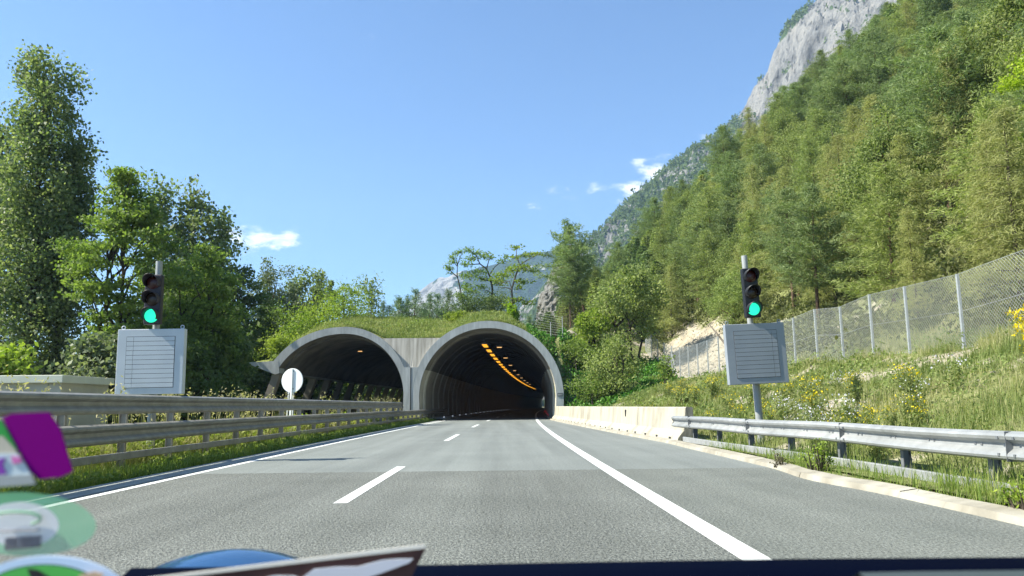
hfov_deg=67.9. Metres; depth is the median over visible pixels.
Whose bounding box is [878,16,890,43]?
larch tree
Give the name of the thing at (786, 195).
pine tree
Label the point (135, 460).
tall grass
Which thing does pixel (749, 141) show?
mixed tree
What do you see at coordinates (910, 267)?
larch tree
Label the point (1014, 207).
larch tree
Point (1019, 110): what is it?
mixed tree
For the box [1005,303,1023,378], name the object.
goldenrod plant
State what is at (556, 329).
bare bush
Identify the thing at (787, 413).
chicory plant
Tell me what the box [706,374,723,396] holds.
ragwort plant
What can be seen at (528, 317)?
young pine
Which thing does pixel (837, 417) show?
ragwort plant
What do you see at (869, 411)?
ragwort plant
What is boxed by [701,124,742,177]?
pine tree
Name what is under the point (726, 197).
mixed tree
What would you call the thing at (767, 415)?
ragwort plant
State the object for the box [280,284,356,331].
locust bush
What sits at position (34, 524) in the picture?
oval sticker
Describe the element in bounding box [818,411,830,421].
chicory plant
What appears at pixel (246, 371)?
understorey tree
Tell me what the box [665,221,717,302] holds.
pine tree
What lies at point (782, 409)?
chicory plant
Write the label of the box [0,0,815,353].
sky
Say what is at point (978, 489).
verge grass
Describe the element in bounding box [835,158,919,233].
mixed tree
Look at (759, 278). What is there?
larch tree
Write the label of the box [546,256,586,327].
pine tree
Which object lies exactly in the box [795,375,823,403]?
ragwort plant
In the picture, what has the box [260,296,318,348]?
locust bush
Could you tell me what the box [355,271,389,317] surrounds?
poplar tree
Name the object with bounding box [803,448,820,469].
kerb weed
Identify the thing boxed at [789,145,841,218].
mixed tree
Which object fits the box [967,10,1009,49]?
mixed tree
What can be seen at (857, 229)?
mixed tree
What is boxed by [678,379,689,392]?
ragwort plant
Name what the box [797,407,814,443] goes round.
chicory plant
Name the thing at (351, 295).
locust bush
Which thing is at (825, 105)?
pine tree
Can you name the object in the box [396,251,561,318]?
distant mountain
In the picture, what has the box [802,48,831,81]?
pine tree
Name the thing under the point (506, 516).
road
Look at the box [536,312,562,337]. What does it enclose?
chain link fence
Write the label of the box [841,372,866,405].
ragwort plant
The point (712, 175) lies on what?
larch tree
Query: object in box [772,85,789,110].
pine tree
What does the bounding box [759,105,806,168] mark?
mixed tree
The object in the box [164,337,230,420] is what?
dark bush
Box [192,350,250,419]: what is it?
dark bush
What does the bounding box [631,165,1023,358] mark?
undergrowth
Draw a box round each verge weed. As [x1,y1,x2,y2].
[798,438,835,471]
[991,475,1023,509]
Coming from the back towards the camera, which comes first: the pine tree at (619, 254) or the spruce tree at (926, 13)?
the pine tree at (619, 254)
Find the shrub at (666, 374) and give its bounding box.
[655,354,679,382]
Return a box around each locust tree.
[44,165,193,344]
[133,257,203,326]
[154,240,255,416]
[332,284,358,319]
[442,249,465,305]
[455,246,511,301]
[487,244,543,307]
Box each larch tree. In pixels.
[650,264,690,336]
[653,192,669,237]
[707,169,717,188]
[722,243,742,306]
[728,219,774,297]
[733,163,766,231]
[735,195,778,277]
[735,253,774,323]
[736,107,760,162]
[744,122,758,158]
[747,164,816,306]
[750,115,784,171]
[756,176,776,221]
[788,192,865,308]
[796,221,831,305]
[805,141,838,218]
[816,134,855,241]
[827,144,861,251]
[830,105,866,163]
[839,93,889,182]
[847,129,866,165]
[851,109,880,171]
[867,132,950,258]
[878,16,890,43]
[879,116,900,139]
[879,207,951,322]
[889,39,911,75]
[897,1,917,35]
[906,40,992,210]
[941,102,1023,305]
[941,119,1023,292]
[952,0,966,18]
[986,96,1023,200]
[992,51,1023,154]
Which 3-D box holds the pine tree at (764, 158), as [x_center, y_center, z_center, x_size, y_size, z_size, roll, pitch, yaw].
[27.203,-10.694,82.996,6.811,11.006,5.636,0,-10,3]
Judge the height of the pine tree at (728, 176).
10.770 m
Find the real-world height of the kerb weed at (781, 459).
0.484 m
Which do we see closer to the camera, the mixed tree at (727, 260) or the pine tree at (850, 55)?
the mixed tree at (727, 260)
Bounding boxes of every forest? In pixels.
[542,0,981,352]
[546,0,872,278]
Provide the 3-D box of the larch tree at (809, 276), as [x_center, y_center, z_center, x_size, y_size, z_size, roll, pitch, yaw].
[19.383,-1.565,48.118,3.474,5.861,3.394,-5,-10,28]
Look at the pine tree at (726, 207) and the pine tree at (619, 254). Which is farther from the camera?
the pine tree at (619, 254)
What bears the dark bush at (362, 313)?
on the tunnel roof ground at (405, 334)
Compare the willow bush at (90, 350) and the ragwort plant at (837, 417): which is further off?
the willow bush at (90, 350)
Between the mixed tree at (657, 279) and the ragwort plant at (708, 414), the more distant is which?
the mixed tree at (657, 279)
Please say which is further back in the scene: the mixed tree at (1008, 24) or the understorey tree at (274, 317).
the understorey tree at (274, 317)
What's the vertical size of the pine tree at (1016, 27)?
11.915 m
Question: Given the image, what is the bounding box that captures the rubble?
[575,223,1009,461]
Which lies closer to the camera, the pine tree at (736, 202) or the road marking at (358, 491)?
the road marking at (358, 491)
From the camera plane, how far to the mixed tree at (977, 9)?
81.27 m
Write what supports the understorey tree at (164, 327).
on the ground
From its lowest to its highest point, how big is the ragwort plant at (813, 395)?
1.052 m
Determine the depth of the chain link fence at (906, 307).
27.97 m
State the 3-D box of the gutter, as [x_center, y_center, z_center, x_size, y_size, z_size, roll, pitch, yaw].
[-5.859,5.202,25.938,0.917,0.001,71.014,-1,-9,0]
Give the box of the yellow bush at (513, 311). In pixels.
[505,302,520,319]
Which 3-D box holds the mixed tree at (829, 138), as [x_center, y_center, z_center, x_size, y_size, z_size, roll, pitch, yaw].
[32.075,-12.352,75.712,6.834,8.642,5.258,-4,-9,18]
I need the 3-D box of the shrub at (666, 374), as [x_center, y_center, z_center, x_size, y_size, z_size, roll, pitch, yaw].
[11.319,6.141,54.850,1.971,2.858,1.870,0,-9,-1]
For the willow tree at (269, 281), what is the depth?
82.17 m
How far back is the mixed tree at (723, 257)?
71.35 m
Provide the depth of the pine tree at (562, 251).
84.74 m
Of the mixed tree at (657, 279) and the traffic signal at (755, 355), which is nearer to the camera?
the traffic signal at (755, 355)
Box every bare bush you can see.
[532,315,567,339]
[550,299,586,331]
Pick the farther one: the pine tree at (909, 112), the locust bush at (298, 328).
the locust bush at (298, 328)
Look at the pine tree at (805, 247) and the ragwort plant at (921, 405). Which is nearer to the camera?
the ragwort plant at (921, 405)
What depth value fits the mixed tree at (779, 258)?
57.31 m
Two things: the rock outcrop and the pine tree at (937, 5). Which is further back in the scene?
the rock outcrop
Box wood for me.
[11,223,402,418]
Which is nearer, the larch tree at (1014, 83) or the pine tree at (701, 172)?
the larch tree at (1014, 83)
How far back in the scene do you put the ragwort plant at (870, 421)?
14.13 m
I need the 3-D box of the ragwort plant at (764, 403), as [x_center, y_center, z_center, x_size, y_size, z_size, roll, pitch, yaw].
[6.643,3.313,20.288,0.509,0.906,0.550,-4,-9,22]
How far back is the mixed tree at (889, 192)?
33.87 m
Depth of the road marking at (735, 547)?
7.76 m
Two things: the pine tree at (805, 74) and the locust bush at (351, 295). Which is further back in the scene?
the pine tree at (805, 74)
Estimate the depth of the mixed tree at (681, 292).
80.31 m
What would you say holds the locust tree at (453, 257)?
on the tunnel roof ground at (405, 334)
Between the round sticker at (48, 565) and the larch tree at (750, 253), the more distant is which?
the larch tree at (750, 253)
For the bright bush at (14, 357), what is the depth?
32.19 m
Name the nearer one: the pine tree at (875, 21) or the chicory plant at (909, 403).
the chicory plant at (909, 403)
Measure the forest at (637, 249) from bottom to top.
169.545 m
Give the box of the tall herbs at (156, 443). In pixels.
[67,412,410,470]
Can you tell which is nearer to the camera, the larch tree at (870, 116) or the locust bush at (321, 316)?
the larch tree at (870, 116)
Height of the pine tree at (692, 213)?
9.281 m
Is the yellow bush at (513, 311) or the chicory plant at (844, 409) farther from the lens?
the yellow bush at (513, 311)
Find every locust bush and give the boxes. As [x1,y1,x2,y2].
[253,326,298,360]
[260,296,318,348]
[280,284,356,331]
[310,274,377,323]
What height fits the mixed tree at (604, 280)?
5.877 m
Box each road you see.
[0,469,739,575]
[186,408,768,473]
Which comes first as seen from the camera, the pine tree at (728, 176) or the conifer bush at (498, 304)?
the conifer bush at (498, 304)
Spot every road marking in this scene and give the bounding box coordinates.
[69,408,532,501]
[334,466,405,502]
[444,434,459,440]
[535,410,770,559]
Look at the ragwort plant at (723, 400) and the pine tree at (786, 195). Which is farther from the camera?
the pine tree at (786, 195)
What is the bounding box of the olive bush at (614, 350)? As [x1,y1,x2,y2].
[576,332,648,399]
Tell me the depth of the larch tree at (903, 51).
80.23 m
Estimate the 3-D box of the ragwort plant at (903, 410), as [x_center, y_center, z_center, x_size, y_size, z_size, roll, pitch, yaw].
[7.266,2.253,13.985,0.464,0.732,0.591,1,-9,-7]
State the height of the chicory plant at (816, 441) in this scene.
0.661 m
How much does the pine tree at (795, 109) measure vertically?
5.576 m
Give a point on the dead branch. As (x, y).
(721, 339)
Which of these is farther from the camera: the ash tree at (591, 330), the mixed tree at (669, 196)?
the mixed tree at (669, 196)
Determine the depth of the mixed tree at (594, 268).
82.64 m
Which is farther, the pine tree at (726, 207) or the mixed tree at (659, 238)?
the mixed tree at (659, 238)
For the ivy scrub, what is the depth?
62.47 m
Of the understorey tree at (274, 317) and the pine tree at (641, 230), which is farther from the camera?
the pine tree at (641, 230)
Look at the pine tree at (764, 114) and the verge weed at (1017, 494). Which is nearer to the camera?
the verge weed at (1017, 494)
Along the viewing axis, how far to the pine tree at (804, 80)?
103.47 m
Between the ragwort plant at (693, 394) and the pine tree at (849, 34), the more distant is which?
the pine tree at (849, 34)
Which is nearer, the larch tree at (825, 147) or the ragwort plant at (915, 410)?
the ragwort plant at (915, 410)
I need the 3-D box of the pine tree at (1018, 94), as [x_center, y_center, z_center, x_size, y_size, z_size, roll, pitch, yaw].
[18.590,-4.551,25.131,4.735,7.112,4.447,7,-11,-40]
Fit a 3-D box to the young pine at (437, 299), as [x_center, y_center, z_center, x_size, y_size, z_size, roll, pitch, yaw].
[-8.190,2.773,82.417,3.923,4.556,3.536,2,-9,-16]
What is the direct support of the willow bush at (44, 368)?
on the ground
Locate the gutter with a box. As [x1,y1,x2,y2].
[50,420,443,498]
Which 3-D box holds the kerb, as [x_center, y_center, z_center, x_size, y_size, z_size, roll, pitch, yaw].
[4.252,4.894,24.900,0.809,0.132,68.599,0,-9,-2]
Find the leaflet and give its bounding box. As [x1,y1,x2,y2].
[164,544,425,575]
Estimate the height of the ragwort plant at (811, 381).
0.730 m
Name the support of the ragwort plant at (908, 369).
on the hillside
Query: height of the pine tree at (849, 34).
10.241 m
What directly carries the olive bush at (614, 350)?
on the hillside
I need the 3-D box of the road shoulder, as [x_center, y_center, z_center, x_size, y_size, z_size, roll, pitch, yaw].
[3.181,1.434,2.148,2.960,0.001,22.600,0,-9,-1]
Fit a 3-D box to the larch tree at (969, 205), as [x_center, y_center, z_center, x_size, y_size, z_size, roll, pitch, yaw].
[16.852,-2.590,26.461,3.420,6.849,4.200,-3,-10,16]
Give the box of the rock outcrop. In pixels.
[536,266,578,359]
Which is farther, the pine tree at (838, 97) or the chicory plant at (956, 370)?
the pine tree at (838, 97)
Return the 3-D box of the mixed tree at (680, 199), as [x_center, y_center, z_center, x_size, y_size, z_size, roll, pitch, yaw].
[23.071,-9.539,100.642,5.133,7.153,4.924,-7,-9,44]
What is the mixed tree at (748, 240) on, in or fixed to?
on the hillside
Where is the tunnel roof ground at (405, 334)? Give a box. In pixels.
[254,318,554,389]
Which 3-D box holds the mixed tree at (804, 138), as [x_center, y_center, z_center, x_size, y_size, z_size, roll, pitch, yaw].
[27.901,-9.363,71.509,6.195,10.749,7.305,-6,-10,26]
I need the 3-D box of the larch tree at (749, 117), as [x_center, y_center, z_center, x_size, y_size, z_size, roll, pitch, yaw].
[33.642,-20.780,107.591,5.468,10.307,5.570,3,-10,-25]
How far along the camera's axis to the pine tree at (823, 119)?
87.70 m
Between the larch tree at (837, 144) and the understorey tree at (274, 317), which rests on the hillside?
the larch tree at (837, 144)
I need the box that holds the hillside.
[553,3,1023,504]
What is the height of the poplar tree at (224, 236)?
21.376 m
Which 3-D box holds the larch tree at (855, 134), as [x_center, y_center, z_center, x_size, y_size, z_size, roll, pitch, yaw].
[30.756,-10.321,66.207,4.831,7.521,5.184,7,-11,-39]
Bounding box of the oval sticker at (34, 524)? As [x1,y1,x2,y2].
[0,492,95,555]
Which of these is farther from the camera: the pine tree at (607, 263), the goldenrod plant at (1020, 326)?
the pine tree at (607, 263)
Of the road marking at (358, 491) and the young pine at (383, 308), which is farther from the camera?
the young pine at (383, 308)
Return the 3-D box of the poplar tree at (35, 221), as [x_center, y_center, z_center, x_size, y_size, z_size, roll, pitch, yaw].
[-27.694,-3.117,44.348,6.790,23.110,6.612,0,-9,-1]
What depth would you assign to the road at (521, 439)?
18.50 m
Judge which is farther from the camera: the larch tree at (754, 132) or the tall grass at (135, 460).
the larch tree at (754, 132)
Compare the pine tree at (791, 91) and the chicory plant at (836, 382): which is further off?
the pine tree at (791, 91)
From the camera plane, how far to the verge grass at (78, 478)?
15.20 m
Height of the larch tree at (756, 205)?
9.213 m
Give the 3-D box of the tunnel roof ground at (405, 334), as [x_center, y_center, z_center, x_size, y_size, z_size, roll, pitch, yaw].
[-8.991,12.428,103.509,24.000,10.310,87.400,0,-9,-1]
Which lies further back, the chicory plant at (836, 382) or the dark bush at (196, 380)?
the dark bush at (196, 380)
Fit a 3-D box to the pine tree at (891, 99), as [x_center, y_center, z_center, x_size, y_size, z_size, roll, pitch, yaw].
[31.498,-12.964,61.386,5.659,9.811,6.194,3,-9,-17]
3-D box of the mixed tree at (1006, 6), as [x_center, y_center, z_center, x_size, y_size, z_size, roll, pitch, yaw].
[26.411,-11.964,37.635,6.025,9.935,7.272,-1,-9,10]
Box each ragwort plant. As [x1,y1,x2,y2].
[660,382,671,394]
[664,383,673,397]
[669,385,683,406]
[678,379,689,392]
[682,386,695,404]
[686,385,698,406]
[686,385,699,398]
[703,407,718,434]
[704,374,719,398]
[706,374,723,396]
[718,390,739,415]
[728,402,747,418]
[744,384,760,406]
[751,396,769,419]
[760,383,770,398]
[762,404,776,419]
[768,381,799,411]
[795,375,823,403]
[799,387,823,414]
[799,389,833,420]
[807,376,820,392]
[812,373,826,388]
[825,410,846,421]
[841,370,856,397]
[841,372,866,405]
[855,402,877,423]
[857,408,881,424]
[862,424,887,459]
[878,402,903,425]
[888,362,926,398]
[890,390,924,425]
[892,363,918,395]
[905,393,929,419]
[906,406,927,427]
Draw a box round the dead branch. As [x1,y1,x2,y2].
[709,325,723,343]
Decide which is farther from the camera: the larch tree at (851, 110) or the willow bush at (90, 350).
the larch tree at (851, 110)
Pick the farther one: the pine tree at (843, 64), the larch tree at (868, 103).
the pine tree at (843, 64)
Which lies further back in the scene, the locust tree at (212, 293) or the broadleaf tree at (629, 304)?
the broadleaf tree at (629, 304)
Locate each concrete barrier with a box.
[552,406,563,419]
[560,406,574,421]
[571,406,588,423]
[584,406,608,427]
[604,407,638,431]
[632,407,692,440]
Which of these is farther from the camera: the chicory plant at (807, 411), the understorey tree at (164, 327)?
the understorey tree at (164, 327)
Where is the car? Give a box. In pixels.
[123,548,1023,575]
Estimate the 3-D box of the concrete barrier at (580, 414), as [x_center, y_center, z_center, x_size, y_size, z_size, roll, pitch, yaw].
[3.956,7.213,43.147,0.591,0.970,6.194,0,-9,-2]
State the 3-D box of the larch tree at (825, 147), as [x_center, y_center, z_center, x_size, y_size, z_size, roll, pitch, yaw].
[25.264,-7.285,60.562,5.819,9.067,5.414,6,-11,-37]
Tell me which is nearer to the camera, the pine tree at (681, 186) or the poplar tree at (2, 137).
the poplar tree at (2, 137)
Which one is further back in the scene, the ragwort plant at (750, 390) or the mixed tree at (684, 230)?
the mixed tree at (684, 230)
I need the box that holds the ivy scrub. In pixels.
[526,323,683,405]
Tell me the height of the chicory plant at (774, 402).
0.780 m
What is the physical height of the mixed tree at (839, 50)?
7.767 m
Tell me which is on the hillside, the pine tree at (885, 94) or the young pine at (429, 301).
the pine tree at (885, 94)
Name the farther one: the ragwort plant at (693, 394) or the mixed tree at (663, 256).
the mixed tree at (663, 256)
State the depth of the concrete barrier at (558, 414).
55.31 m
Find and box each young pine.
[377,300,388,317]
[384,295,409,317]
[386,304,398,316]
[402,295,413,317]
[403,287,425,318]
[419,293,441,319]
[423,292,445,319]
[435,288,456,318]
[525,314,535,325]
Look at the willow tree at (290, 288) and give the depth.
84.57 m
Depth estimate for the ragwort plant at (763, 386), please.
27.15 m
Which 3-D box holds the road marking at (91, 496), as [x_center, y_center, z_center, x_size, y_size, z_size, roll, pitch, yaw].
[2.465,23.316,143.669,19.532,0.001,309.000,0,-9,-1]
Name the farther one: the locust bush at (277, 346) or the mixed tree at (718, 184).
the mixed tree at (718, 184)
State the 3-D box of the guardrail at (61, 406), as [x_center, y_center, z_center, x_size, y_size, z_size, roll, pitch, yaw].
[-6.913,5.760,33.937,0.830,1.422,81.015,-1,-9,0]
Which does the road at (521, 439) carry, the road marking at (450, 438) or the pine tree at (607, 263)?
the road marking at (450, 438)
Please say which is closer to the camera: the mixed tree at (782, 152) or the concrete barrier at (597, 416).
the concrete barrier at (597, 416)
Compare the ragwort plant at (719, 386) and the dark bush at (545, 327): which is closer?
the ragwort plant at (719, 386)
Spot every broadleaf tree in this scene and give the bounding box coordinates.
[223,262,285,361]
[587,261,671,361]
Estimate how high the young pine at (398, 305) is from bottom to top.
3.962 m
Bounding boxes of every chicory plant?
[769,398,791,419]
[771,394,792,417]
[783,411,796,420]
[786,397,802,418]
[790,401,802,420]
[796,404,819,420]
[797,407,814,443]
[799,415,822,444]
[805,403,828,420]
[817,394,852,420]
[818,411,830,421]
[824,371,841,396]
[824,407,857,445]
[831,393,859,422]
[833,374,845,392]
[841,397,862,422]
[896,376,929,407]
[901,393,920,425]
[931,354,967,390]
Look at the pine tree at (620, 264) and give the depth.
86.92 m
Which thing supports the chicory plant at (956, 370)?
on the hillside
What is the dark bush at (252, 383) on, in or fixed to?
on the ground
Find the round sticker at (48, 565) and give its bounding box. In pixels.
[0,555,117,575]
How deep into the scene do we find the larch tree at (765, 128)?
92.40 m
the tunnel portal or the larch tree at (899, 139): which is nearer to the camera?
the larch tree at (899, 139)
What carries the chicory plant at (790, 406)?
on the hillside
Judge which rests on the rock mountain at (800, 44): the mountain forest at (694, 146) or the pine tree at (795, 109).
the mountain forest at (694, 146)
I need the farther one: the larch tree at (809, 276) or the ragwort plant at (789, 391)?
the larch tree at (809, 276)
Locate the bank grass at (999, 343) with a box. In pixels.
[567,287,1023,482]
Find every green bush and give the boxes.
[553,337,602,369]
[563,365,627,404]
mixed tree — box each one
[579,265,605,306]
[591,273,625,319]
[604,270,611,284]
[636,267,653,320]
[640,275,675,333]
[647,228,670,277]
[650,185,677,237]
[650,243,685,277]
[656,243,696,302]
[662,189,693,223]
[668,222,699,284]
[675,193,725,236]
[679,228,724,316]
[684,183,736,284]
[701,269,765,325]
[708,239,734,287]
[709,160,742,202]
[710,224,764,279]
[716,208,785,298]
[718,195,735,238]
[728,153,777,212]
[734,128,745,165]
[735,136,764,192]
[751,90,799,143]
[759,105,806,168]
[759,220,820,294]
[765,121,805,178]
[782,133,821,190]
[789,107,832,167]
[789,119,816,142]
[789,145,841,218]
[790,137,827,217]
[801,65,816,81]
[813,119,853,179]
[820,101,952,237]
[823,44,846,76]
[825,158,952,312]
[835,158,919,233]
[843,195,896,272]
[883,10,910,42]
[892,0,922,31]
[896,26,922,57]
[917,94,1023,261]
[920,94,969,168]
[927,21,995,170]
[963,0,1023,92]
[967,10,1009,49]
[970,28,1023,144]
[975,0,993,15]
[978,76,1023,163]
[982,3,1023,62]
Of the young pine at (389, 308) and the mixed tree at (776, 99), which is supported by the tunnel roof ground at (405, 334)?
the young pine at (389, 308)
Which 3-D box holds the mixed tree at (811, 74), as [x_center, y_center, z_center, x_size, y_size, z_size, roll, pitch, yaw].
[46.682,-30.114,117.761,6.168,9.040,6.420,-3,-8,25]
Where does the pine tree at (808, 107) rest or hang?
on the hillside
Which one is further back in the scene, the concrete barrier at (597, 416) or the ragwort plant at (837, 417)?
the concrete barrier at (597, 416)
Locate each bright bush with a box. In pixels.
[0,339,42,374]
[440,309,467,321]
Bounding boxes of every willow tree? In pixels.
[240,256,289,379]
[273,265,299,325]
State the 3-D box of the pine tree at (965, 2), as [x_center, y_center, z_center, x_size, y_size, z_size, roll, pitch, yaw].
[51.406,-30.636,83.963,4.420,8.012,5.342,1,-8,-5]
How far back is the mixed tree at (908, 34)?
85.19 m
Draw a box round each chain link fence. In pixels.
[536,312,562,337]
[645,250,1023,376]
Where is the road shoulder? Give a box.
[601,468,1023,559]
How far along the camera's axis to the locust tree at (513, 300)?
72.92 m
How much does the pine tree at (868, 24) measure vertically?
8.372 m
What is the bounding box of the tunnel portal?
[249,321,563,419]
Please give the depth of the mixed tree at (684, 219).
87.52 m
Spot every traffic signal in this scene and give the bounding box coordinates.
[115,261,186,448]
[723,255,788,442]
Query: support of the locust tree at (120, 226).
on the ground
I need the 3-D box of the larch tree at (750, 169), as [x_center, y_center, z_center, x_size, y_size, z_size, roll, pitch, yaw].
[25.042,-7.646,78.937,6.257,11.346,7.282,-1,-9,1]
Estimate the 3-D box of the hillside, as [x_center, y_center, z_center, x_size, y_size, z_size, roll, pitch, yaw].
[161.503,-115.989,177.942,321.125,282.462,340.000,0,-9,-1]
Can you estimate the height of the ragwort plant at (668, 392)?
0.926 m
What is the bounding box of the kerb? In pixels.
[550,419,1023,525]
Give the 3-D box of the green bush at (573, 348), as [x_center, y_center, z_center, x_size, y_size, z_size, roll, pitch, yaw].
[5.462,5.538,63.910,4.228,3.109,4.278,0,-9,-1]
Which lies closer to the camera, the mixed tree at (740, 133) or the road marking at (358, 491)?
the road marking at (358, 491)
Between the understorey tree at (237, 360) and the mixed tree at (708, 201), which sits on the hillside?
the mixed tree at (708, 201)
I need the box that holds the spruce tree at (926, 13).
[913,0,940,39]
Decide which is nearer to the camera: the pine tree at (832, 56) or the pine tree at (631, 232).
the pine tree at (832, 56)
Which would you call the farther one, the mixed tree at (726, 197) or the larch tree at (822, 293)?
the mixed tree at (726, 197)
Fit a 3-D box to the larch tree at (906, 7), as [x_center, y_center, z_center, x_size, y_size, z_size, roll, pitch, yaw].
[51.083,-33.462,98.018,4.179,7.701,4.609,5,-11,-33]
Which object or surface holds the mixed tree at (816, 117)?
on the hillside
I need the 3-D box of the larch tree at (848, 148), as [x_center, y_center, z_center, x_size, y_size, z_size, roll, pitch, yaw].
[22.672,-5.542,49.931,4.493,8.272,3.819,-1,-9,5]
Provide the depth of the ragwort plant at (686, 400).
34.20 m
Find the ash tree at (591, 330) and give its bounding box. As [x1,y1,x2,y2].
[571,306,615,353]
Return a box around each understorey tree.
[134,310,175,421]
[182,299,247,420]
[219,323,258,397]
[248,302,293,415]
[276,292,315,415]
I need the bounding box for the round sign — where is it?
[282,368,302,415]
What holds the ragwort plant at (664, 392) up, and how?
on the hillside
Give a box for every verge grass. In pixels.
[0,417,436,494]
[678,435,1023,507]
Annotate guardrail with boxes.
[0,391,446,477]
[671,416,1023,493]
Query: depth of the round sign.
28.26 m
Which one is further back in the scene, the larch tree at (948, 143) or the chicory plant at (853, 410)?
the larch tree at (948, 143)
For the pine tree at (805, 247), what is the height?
8.956 m
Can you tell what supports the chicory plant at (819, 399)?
on the hillside
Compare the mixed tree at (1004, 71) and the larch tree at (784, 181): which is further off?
the larch tree at (784, 181)
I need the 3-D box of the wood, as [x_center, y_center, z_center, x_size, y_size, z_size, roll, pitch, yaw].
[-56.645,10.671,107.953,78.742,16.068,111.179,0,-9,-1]
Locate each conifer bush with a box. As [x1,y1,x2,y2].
[437,287,497,313]
[478,277,522,316]
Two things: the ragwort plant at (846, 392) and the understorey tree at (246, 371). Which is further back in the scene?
the understorey tree at (246, 371)
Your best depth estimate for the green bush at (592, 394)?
57.97 m
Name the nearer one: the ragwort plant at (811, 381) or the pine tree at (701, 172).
the ragwort plant at (811, 381)
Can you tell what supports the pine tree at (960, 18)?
on the hillside
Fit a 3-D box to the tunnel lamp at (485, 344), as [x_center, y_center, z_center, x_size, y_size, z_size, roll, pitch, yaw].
[-2.261,4.592,64.229,0.500,0.645,3.000,-1,-9,1]
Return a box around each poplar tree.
[0,39,101,374]
[0,102,50,347]
[1,136,120,373]
[129,169,185,315]
[166,174,221,300]
[197,205,250,310]
[283,265,332,414]
[317,280,338,413]
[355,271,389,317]
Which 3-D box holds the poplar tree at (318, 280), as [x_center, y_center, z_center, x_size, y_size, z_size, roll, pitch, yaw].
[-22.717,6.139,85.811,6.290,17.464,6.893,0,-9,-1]
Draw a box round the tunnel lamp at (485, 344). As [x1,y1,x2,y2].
[481,338,488,346]
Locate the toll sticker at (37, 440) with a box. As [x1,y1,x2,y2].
[0,412,73,486]
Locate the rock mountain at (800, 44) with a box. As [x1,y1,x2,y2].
[519,0,902,406]
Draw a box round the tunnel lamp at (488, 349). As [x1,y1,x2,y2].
[485,343,492,351]
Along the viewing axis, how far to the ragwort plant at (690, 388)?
34.34 m
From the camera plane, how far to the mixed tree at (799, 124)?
89.59 m
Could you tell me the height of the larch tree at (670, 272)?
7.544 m
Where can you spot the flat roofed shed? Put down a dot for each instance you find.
(83, 384)
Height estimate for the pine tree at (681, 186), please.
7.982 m
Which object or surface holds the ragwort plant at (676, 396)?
on the hillside
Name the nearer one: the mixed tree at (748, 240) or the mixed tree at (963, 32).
the mixed tree at (963, 32)
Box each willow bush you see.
[31,345,81,374]
[44,331,132,423]
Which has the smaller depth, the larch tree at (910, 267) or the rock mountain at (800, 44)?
the larch tree at (910, 267)
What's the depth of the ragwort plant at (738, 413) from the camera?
22.56 m
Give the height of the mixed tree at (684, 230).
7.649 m
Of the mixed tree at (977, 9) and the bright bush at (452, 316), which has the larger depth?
the mixed tree at (977, 9)
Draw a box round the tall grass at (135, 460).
[0,364,423,487]
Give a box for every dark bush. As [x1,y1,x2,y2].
[97,351,169,423]
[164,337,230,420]
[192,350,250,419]
[239,357,266,417]
[341,305,373,316]
[532,309,556,333]
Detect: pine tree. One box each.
[533,218,602,314]
[543,232,602,296]
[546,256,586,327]
[601,259,611,273]
[604,241,630,272]
[607,261,625,282]
[626,223,650,241]
[629,211,651,242]
[636,196,665,232]
[662,203,690,245]
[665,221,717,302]
[672,178,693,201]
[677,197,734,243]
[690,169,709,193]
[690,182,712,201]
[697,199,748,263]
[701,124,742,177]
[704,150,748,210]
[722,199,747,235]
[729,142,785,219]
[747,179,796,225]
[750,185,811,315]
[758,105,780,132]
[759,181,867,323]
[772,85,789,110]
[778,82,811,122]
[786,75,816,120]
[793,107,805,128]
[798,73,815,83]
[799,73,846,136]
[800,79,831,119]
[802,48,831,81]
[808,98,842,140]
[813,56,881,134]
[818,53,837,77]
[826,55,877,118]
[834,28,862,54]
[836,43,874,81]
[844,24,912,110]
[859,15,880,31]
[859,73,912,145]
[860,16,890,51]
[865,80,910,130]
[868,19,1003,208]
[872,45,909,87]
[873,1,893,19]
[884,34,906,58]
[889,73,950,196]
[890,64,928,131]
[910,7,963,55]
[911,0,945,25]
[928,6,1001,76]
[945,8,994,41]
[954,0,986,10]
[958,0,998,26]
[982,70,1023,189]
[1003,0,1023,55]
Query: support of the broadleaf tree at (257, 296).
on the ground
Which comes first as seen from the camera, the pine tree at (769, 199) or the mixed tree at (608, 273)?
the pine tree at (769, 199)
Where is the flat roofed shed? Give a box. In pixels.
[0,375,114,425]
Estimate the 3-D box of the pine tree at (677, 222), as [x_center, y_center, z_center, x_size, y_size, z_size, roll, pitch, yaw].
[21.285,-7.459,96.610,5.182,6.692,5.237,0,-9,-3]
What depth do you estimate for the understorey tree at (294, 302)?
81.91 m
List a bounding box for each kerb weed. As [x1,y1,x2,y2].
[769,448,787,467]
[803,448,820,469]
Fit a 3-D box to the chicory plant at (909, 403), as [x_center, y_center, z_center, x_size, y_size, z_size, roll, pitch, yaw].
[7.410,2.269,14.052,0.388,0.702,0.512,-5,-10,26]
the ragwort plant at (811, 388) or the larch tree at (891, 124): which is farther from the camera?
the larch tree at (891, 124)
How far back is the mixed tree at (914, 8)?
102.96 m

